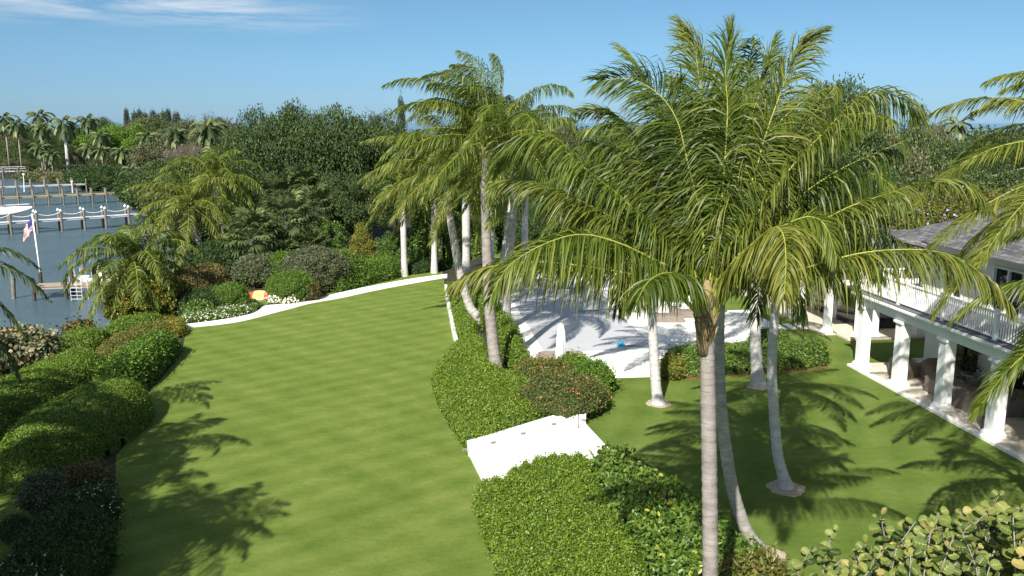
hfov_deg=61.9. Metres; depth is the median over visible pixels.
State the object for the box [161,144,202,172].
tree
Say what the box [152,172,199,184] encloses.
shore bush
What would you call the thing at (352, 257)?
shrub
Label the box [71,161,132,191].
mangrove
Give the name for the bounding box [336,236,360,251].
tall bush
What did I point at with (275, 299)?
flower bed
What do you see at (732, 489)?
coconut palm
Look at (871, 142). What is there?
broadleaf tree
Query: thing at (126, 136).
tree
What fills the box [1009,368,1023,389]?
glass door
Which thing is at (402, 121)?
conifer
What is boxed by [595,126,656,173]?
broadleaf tree
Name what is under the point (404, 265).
royal palm
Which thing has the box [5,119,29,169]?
palm
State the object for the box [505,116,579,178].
broadleaf tree
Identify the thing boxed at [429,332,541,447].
ground cover bank
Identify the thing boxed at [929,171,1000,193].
broadleaf tree
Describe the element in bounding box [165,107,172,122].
casuarina
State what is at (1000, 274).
window
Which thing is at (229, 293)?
shrub
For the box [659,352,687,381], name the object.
shrub
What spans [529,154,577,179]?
broadleaf tree
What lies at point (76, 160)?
tree
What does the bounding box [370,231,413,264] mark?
tall bush
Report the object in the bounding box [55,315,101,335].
sea grape
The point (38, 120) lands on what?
palm
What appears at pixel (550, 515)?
ground cover bank
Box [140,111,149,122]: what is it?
casuarina
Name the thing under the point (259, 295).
kayak
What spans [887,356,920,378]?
covered armchair
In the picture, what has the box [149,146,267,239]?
coconut palm
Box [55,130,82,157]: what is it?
tree
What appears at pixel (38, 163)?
tree
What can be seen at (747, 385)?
shell ring
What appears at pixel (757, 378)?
coconut palm
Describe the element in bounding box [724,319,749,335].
terrace step
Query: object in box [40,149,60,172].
palm
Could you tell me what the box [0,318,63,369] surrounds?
flowering bush
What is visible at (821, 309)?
glass door
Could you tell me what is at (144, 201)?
shore bush
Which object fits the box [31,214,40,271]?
flagpole
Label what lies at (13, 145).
tree
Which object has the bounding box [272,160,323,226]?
fan palm
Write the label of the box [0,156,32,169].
tree
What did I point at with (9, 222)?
dock
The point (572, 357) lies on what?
shrub
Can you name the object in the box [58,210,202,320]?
coconut palm
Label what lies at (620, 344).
cover pump
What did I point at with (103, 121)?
tree
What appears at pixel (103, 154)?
palm
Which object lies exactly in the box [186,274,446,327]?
garden path
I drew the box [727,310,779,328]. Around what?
terrace step
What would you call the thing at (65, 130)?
palm
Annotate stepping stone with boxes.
[782,323,795,328]
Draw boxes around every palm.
[0,112,19,173]
[0,247,52,383]
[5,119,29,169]
[24,109,55,167]
[28,140,53,170]
[30,122,54,171]
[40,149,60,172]
[46,115,82,171]
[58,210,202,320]
[75,113,99,158]
[76,141,99,165]
[88,130,111,164]
[91,144,111,164]
[110,145,131,164]
[118,162,140,175]
[122,167,240,267]
[133,130,160,150]
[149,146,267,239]
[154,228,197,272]
[160,124,189,148]
[188,118,227,147]
[214,205,285,259]
[251,171,304,222]
[256,185,322,249]
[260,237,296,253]
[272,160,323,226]
[283,181,342,230]
[285,224,330,251]
[357,103,500,323]
[362,165,436,276]
[374,50,581,367]
[404,156,460,273]
[429,146,480,285]
[437,98,581,316]
[440,95,552,280]
[444,11,1018,575]
[470,95,577,298]
[477,104,576,280]
[538,144,665,405]
[554,34,904,549]
[723,129,922,489]
[739,82,844,387]
[903,71,1023,322]
[941,116,974,140]
[946,228,1023,426]
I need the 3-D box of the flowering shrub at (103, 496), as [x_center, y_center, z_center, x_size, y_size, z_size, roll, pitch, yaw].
[-13.131,6.952,26.427,2.417,1.970,2.397,0,11,0]
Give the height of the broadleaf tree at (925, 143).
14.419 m
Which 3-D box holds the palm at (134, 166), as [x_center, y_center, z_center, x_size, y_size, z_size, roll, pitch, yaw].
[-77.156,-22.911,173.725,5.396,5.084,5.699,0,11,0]
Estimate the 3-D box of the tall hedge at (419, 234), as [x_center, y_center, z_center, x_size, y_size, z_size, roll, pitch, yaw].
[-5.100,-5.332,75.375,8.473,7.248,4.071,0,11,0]
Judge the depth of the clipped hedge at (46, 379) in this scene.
37.41 m
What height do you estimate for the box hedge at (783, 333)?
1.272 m
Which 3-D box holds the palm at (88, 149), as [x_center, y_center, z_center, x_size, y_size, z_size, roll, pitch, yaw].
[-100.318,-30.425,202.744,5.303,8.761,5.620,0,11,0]
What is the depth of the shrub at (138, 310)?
54.74 m
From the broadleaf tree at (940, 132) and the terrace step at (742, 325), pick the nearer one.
the terrace step at (742, 325)
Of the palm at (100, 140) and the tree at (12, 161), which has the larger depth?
the tree at (12, 161)
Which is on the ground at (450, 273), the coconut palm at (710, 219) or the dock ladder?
the coconut palm at (710, 219)
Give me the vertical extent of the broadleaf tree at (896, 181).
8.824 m
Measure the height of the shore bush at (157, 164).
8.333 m
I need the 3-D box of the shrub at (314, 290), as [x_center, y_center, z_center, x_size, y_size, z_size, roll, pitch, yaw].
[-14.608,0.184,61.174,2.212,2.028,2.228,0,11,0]
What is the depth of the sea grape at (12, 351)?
39.03 m
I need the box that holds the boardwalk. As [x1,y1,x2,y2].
[0,166,26,178]
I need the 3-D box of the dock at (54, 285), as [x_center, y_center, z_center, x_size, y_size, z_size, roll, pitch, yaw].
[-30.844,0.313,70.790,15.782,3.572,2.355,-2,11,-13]
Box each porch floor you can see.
[732,284,924,340]
[862,358,1023,454]
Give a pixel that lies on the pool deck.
(630, 363)
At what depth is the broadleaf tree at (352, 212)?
78.55 m
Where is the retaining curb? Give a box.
[445,284,457,340]
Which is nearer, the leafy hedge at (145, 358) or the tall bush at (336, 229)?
the leafy hedge at (145, 358)
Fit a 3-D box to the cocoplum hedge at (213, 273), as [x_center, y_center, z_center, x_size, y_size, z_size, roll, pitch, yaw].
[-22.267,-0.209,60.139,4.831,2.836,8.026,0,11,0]
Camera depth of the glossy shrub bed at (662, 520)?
23.52 m
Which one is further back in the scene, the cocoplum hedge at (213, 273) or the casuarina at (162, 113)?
the casuarina at (162, 113)
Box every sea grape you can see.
[0,319,33,379]
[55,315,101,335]
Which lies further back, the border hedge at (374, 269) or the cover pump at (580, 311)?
the border hedge at (374, 269)
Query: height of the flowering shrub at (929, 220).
4.204 m
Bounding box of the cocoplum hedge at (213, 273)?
[168,260,232,307]
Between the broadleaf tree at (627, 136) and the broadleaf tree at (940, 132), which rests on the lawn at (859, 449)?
the broadleaf tree at (940, 132)
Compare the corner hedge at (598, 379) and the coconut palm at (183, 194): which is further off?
the coconut palm at (183, 194)
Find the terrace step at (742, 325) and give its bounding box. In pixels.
[725,312,749,334]
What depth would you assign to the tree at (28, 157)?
229.67 m
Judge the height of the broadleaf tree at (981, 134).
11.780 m
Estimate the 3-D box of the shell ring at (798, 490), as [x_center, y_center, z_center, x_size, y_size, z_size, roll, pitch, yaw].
[8.816,6.460,27.524,1.183,0.030,1.150,9,14,38]
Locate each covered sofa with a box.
[919,358,972,381]
[1006,388,1023,417]
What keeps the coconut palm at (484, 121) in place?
on the ground at (450, 273)
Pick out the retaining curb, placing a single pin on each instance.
(454, 334)
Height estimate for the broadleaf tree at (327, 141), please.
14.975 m
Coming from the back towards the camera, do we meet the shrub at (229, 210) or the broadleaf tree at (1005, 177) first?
the shrub at (229, 210)
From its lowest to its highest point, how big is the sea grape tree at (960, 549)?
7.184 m
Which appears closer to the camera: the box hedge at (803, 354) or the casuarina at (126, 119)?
the box hedge at (803, 354)
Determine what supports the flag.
attached to the flagpole
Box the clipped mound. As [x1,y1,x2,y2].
[174,285,223,316]
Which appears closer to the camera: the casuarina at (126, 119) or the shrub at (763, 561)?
the shrub at (763, 561)
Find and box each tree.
[0,128,25,169]
[0,140,23,158]
[0,147,31,170]
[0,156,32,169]
[4,123,44,151]
[8,161,37,169]
[21,151,54,166]
[30,129,64,151]
[35,158,65,169]
[53,151,75,164]
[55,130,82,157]
[56,164,84,172]
[69,148,95,165]
[71,123,129,157]
[75,116,116,132]
[89,148,119,166]
[101,121,158,151]
[110,147,132,165]
[119,112,165,142]
[124,138,185,166]
[125,146,161,164]
[143,116,175,135]
[153,123,190,148]
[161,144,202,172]
[164,113,197,146]
[179,138,216,170]
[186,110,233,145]
[192,149,216,171]
[196,139,237,202]
[199,125,288,202]
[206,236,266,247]
[211,118,241,147]
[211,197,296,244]
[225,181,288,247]
[227,97,332,232]
[274,101,390,237]
[309,169,398,234]
[325,108,420,243]
[347,222,377,257]
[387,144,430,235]
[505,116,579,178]
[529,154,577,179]
[541,109,603,152]
[560,131,633,176]
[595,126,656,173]
[771,70,886,165]
[788,490,1023,575]
[822,74,922,163]
[826,152,861,199]
[833,137,910,184]
[853,125,942,187]
[870,168,913,187]
[878,97,939,169]
[892,167,951,243]
[897,134,980,176]
[918,114,958,158]
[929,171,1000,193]
[936,135,1014,180]
[953,162,1023,199]
[958,124,1023,172]
[983,128,1023,188]
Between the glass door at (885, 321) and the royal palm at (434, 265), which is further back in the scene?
the royal palm at (434, 265)
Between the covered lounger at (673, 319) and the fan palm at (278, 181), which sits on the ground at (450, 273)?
the fan palm at (278, 181)
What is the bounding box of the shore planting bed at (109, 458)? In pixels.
[0,276,401,520]
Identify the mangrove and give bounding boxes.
[62,162,100,186]
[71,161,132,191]
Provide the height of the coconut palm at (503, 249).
13.523 m
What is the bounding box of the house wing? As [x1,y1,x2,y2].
[751,220,926,336]
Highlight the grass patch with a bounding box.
[254,300,267,311]
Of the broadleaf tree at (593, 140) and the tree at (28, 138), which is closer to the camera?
the broadleaf tree at (593, 140)
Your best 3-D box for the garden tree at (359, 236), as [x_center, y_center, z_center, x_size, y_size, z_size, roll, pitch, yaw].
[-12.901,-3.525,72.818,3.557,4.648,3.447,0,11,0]
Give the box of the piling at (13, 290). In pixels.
[11,277,15,298]
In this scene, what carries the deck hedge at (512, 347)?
on the ground at (450, 273)
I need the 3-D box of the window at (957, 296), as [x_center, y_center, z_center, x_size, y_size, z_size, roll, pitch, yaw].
[19.396,-0.497,37.407,0.180,1.880,1.390,-1,11,-7]
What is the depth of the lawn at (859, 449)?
30.80 m
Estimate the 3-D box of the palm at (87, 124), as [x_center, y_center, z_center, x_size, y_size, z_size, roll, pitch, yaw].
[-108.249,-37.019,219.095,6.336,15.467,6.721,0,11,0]
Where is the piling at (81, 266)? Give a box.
[80,251,84,281]
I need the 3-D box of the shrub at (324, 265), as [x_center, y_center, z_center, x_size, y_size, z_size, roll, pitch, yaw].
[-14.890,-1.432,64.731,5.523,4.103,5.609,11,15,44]
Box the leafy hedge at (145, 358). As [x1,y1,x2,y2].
[88,326,184,389]
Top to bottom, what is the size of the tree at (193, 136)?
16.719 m
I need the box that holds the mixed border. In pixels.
[153,314,189,338]
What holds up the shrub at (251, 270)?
on the shore planting bed at (109, 458)
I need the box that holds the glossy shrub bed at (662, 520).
[586,440,788,575]
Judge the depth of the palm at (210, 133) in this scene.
146.61 m
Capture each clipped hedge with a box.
[0,345,104,442]
[0,374,157,494]
[56,324,111,350]
[103,311,164,338]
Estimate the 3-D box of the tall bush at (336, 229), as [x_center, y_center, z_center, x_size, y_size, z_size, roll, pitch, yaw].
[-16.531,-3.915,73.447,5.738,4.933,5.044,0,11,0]
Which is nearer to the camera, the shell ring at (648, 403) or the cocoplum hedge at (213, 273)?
the shell ring at (648, 403)
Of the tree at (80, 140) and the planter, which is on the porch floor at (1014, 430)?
the planter
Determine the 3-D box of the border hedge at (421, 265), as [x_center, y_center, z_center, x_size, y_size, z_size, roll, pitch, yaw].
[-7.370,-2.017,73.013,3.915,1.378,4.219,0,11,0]
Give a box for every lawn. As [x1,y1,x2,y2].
[0,258,496,575]
[494,247,1023,575]
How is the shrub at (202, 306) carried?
on the shore planting bed at (109, 458)
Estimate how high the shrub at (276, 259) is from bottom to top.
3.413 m
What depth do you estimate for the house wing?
47.65 m
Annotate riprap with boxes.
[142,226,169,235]
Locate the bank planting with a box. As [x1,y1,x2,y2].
[445,281,479,338]
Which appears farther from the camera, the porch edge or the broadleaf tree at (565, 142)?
the broadleaf tree at (565, 142)
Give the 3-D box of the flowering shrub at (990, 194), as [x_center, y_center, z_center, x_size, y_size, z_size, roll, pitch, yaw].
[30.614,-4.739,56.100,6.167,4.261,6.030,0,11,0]
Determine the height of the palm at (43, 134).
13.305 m
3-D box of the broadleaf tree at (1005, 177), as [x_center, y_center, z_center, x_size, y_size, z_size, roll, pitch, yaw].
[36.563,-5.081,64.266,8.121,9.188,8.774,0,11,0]
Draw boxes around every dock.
[0,177,87,194]
[0,187,119,206]
[0,204,144,234]
[31,270,167,300]
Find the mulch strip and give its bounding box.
[662,366,829,380]
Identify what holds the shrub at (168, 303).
on the shore planting bed at (109, 458)
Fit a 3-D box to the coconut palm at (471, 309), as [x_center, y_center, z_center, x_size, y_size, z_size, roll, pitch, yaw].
[-4.571,-4.413,51.089,8.780,13.164,9.204,4,12,21]
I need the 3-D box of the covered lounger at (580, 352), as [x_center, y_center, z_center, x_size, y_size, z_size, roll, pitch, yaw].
[3.085,3.553,40.526,0.950,0.649,2.053,-1,11,-7]
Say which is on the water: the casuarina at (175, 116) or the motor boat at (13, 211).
the motor boat at (13, 211)
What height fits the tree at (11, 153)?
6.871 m
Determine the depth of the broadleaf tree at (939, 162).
73.72 m
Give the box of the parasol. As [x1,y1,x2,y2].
[555,323,565,356]
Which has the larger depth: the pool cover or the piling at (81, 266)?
the piling at (81, 266)
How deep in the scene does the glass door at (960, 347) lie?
38.71 m
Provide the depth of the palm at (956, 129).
146.61 m
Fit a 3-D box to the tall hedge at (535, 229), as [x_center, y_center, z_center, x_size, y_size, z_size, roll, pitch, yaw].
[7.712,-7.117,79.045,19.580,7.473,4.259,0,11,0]
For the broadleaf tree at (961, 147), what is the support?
on the lawn at (859, 449)
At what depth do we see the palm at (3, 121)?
220.53 m
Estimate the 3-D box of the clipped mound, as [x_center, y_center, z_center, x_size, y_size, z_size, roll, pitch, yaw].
[-20.551,0.806,57.240,3.732,1.806,4.852,0,11,0]
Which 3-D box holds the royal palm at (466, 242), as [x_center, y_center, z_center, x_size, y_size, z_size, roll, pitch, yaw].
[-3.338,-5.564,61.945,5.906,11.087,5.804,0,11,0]
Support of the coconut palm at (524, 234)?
on the lawn at (859, 449)
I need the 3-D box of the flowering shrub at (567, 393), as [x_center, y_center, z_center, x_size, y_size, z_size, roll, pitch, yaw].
[2.103,4.386,34.831,4.170,2.032,4.211,0,11,0]
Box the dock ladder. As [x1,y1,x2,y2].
[69,268,91,299]
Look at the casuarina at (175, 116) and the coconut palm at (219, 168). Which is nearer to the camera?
the coconut palm at (219, 168)
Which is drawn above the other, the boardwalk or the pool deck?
the boardwalk
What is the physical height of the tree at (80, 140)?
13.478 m
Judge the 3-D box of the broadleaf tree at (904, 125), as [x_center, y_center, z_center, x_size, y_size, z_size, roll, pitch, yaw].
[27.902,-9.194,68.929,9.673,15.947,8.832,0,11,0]
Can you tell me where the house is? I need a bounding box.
[852,168,1023,439]
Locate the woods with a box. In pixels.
[30,125,1023,150]
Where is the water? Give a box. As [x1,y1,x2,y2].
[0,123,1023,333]
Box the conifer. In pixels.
[389,89,413,215]
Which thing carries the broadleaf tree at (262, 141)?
on the ground at (450, 273)
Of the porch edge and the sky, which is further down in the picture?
the porch edge
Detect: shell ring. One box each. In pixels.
[646,400,670,407]
[745,383,766,389]
[766,480,805,496]
[768,546,785,564]
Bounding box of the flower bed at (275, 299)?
[266,293,309,303]
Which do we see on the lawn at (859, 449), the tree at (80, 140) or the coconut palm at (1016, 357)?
the coconut palm at (1016, 357)
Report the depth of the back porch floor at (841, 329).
48.44 m
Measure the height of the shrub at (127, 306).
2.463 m
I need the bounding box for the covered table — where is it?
[924,374,977,394]
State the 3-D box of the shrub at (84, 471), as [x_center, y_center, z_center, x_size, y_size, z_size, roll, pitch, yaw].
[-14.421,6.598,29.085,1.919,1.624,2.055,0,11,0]
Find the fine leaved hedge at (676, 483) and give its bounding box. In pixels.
[627,454,735,527]
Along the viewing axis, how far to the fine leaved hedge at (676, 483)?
26.45 m
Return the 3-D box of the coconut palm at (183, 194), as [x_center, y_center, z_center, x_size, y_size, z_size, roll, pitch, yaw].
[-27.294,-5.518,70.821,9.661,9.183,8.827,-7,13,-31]
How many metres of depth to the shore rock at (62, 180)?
195.82 m
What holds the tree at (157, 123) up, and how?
on the ground at (450, 273)
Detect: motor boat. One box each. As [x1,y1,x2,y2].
[0,204,31,217]
[75,257,114,281]
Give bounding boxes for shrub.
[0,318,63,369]
[0,507,31,546]
[0,547,77,575]
[4,499,125,575]
[7,461,70,519]
[44,475,130,526]
[59,456,119,492]
[99,294,135,322]
[101,272,145,314]
[138,272,179,315]
[176,293,223,315]
[210,279,253,305]
[227,250,281,287]
[263,269,316,302]
[266,247,295,273]
[277,242,353,291]
[304,279,322,300]
[329,246,365,275]
[512,351,571,380]
[517,366,614,420]
[555,347,592,371]
[572,354,623,393]
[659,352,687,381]
[718,538,816,575]
[844,186,925,229]
[897,185,966,242]
[911,185,979,242]
[949,185,1016,213]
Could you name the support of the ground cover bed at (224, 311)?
on the shore planting bed at (109, 458)
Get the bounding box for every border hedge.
[330,252,402,292]
[407,256,449,274]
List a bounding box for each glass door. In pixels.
[814,287,824,312]
[836,285,855,325]
[879,288,895,328]
[955,344,978,372]
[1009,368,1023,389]
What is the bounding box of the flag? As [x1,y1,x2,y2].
[23,218,32,241]
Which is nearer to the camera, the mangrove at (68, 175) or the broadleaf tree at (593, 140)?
the broadleaf tree at (593, 140)
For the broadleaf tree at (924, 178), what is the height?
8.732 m
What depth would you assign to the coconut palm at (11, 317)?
30.07 m
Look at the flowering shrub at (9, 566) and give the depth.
21.99 m
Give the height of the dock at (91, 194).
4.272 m
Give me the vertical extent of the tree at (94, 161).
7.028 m
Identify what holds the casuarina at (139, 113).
on the ground at (450, 273)
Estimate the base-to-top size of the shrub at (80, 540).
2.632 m
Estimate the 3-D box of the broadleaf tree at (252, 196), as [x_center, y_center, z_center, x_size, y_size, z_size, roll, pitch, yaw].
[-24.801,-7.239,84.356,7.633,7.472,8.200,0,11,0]
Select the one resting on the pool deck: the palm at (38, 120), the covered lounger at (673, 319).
the covered lounger at (673, 319)
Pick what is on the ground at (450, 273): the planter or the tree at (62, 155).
the tree at (62, 155)
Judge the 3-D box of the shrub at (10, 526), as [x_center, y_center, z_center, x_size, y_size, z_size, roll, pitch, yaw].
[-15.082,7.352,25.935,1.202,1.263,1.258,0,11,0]
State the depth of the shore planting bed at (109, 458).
34.26 m
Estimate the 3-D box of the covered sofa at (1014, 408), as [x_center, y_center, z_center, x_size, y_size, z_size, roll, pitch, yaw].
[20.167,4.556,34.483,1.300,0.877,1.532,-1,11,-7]
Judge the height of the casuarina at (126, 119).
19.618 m
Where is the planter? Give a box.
[955,347,982,385]
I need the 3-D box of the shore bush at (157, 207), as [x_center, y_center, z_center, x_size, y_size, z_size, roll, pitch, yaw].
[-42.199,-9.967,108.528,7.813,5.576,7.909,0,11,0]
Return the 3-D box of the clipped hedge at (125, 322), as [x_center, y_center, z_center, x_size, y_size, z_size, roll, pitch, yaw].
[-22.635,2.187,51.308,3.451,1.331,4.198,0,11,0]
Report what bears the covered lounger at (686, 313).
on the pool deck
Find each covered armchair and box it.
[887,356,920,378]
[951,386,986,411]
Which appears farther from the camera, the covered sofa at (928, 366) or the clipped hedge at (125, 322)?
the clipped hedge at (125, 322)
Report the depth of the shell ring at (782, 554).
23.28 m
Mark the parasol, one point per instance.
(560, 342)
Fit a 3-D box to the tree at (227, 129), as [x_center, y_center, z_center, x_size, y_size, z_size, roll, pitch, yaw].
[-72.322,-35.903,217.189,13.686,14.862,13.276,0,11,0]
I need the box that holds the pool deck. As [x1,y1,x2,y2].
[495,273,749,377]
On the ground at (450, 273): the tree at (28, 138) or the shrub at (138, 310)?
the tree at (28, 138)
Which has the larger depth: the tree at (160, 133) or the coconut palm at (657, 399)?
the tree at (160, 133)
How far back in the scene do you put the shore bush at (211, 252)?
67.39 m
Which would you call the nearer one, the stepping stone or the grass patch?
the stepping stone
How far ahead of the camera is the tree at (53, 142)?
254.63 m
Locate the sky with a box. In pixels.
[0,0,1023,122]
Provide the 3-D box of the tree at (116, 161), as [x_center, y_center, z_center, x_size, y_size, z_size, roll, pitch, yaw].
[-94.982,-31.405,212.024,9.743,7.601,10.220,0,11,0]
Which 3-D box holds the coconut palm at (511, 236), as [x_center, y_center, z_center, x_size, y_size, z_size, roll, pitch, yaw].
[-0.046,-3.787,47.027,8.502,13.008,8.688,0,11,0]
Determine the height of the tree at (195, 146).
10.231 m
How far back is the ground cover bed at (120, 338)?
47.65 m
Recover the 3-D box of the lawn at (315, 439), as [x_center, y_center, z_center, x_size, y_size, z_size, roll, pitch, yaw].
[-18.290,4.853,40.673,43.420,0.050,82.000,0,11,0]
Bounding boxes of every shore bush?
[109,168,147,206]
[121,168,184,212]
[135,180,177,216]
[139,156,196,173]
[149,196,174,229]
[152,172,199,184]
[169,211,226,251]
[184,238,243,280]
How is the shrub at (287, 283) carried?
on the shore planting bed at (109, 458)
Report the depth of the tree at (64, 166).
218.45 m
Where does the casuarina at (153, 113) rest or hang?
on the ground at (450, 273)
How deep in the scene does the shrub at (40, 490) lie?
27.04 m
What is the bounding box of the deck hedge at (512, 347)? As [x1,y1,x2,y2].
[471,280,529,370]
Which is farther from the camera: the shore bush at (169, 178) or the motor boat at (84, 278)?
the shore bush at (169, 178)
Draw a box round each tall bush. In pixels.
[288,215,350,249]
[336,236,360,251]
[361,247,392,259]
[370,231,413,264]
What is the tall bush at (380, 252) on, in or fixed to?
on the lawn at (315, 439)
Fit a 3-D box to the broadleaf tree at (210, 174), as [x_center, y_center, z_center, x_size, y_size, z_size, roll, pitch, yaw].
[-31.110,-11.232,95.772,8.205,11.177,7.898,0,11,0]
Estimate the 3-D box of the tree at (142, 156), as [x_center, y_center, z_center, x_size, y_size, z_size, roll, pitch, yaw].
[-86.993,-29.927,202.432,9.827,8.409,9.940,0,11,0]
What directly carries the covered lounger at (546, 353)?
on the pool deck
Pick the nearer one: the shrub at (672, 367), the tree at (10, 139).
the shrub at (672, 367)
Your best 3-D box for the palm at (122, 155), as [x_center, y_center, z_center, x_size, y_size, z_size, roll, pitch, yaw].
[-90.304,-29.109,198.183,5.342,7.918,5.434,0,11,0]
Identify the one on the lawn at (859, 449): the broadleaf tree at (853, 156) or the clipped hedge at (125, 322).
the broadleaf tree at (853, 156)
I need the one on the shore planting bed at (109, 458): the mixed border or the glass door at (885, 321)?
the mixed border
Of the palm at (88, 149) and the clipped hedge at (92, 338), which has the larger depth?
the palm at (88, 149)
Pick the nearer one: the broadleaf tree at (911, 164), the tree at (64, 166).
the broadleaf tree at (911, 164)
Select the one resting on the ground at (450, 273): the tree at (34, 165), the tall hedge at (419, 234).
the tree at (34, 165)
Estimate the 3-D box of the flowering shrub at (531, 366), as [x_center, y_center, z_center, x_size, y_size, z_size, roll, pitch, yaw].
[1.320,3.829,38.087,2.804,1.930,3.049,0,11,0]
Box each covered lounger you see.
[537,351,555,358]
[566,351,582,353]
[656,312,684,322]
[669,305,693,317]
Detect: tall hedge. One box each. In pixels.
[407,193,500,267]
[495,176,620,250]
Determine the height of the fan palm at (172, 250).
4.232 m
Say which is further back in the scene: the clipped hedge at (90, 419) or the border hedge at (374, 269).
the border hedge at (374, 269)
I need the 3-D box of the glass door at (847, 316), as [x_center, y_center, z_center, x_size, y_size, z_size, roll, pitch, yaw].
[19.440,0.845,49.583,0.070,2.380,2.000,-1,11,-7]
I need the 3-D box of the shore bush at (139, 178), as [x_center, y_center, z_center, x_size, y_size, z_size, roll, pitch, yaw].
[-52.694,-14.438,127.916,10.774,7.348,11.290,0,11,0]
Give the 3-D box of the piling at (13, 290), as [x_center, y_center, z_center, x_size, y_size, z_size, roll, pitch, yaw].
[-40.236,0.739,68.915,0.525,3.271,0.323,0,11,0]
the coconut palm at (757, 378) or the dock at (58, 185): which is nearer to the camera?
the coconut palm at (757, 378)
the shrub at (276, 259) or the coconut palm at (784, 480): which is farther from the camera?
the shrub at (276, 259)
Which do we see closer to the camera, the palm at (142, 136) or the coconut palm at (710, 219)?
the coconut palm at (710, 219)
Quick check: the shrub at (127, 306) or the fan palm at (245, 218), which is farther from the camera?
the fan palm at (245, 218)
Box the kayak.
[249,290,267,299]
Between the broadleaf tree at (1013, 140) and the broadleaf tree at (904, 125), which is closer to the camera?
the broadleaf tree at (904, 125)
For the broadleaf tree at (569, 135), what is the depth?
93.77 m
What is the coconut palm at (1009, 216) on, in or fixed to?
on the lawn at (859, 449)
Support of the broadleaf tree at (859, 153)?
on the lawn at (859, 449)
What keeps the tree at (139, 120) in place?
on the ground at (450, 273)
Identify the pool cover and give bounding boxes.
[511,274,648,350]
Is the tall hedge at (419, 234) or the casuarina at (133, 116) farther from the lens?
the casuarina at (133, 116)
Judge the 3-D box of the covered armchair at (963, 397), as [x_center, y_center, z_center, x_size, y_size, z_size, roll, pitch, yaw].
[18.758,4.515,34.870,1.050,0.809,1.102,-1,11,-7]
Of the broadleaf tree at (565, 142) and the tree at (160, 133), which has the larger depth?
the tree at (160, 133)
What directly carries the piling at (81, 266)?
in the water
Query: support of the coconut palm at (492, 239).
on the lawn at (859, 449)
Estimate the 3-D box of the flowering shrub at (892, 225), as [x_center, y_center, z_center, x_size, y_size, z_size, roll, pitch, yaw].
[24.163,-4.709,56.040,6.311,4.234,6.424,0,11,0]
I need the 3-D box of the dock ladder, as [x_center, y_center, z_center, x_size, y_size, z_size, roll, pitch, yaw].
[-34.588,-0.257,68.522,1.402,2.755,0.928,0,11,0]
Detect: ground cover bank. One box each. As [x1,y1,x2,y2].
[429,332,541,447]
[470,451,648,575]
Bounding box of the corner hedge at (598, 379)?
[539,374,614,421]
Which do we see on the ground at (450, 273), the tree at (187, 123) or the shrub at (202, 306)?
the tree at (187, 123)
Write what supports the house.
on the porch floor at (1014, 430)
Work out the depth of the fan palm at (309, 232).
70.10 m
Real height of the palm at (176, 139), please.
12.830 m
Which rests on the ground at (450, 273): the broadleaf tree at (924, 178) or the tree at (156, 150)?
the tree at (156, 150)
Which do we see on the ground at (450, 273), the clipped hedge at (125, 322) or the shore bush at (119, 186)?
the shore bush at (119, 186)
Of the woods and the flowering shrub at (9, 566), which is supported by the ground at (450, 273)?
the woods
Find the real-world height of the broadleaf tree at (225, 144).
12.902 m
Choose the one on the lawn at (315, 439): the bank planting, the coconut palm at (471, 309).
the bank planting
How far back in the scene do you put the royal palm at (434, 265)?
71.44 m
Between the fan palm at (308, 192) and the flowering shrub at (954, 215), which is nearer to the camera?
the flowering shrub at (954, 215)
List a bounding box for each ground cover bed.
[96,319,171,359]
[181,296,260,322]
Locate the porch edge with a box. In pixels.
[847,363,1023,462]
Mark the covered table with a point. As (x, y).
(929, 384)
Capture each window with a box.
[941,255,965,298]
[989,265,1023,318]
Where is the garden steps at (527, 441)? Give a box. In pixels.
[462,413,607,480]
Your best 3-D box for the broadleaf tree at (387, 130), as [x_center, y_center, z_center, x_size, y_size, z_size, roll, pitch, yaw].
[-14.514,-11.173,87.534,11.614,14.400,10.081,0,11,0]
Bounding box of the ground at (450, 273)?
[0,139,968,570]
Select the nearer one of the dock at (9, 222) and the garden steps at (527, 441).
the garden steps at (527, 441)
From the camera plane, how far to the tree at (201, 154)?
165.32 m
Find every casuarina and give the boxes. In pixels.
[123,106,131,129]
[130,111,136,124]
[136,107,141,121]
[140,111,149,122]
[149,108,155,119]
[160,108,165,121]
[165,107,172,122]
[170,110,180,124]
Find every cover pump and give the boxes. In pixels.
[579,306,618,312]
[617,340,661,348]
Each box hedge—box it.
[661,337,832,377]
[745,325,791,342]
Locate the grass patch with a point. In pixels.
(264, 302)

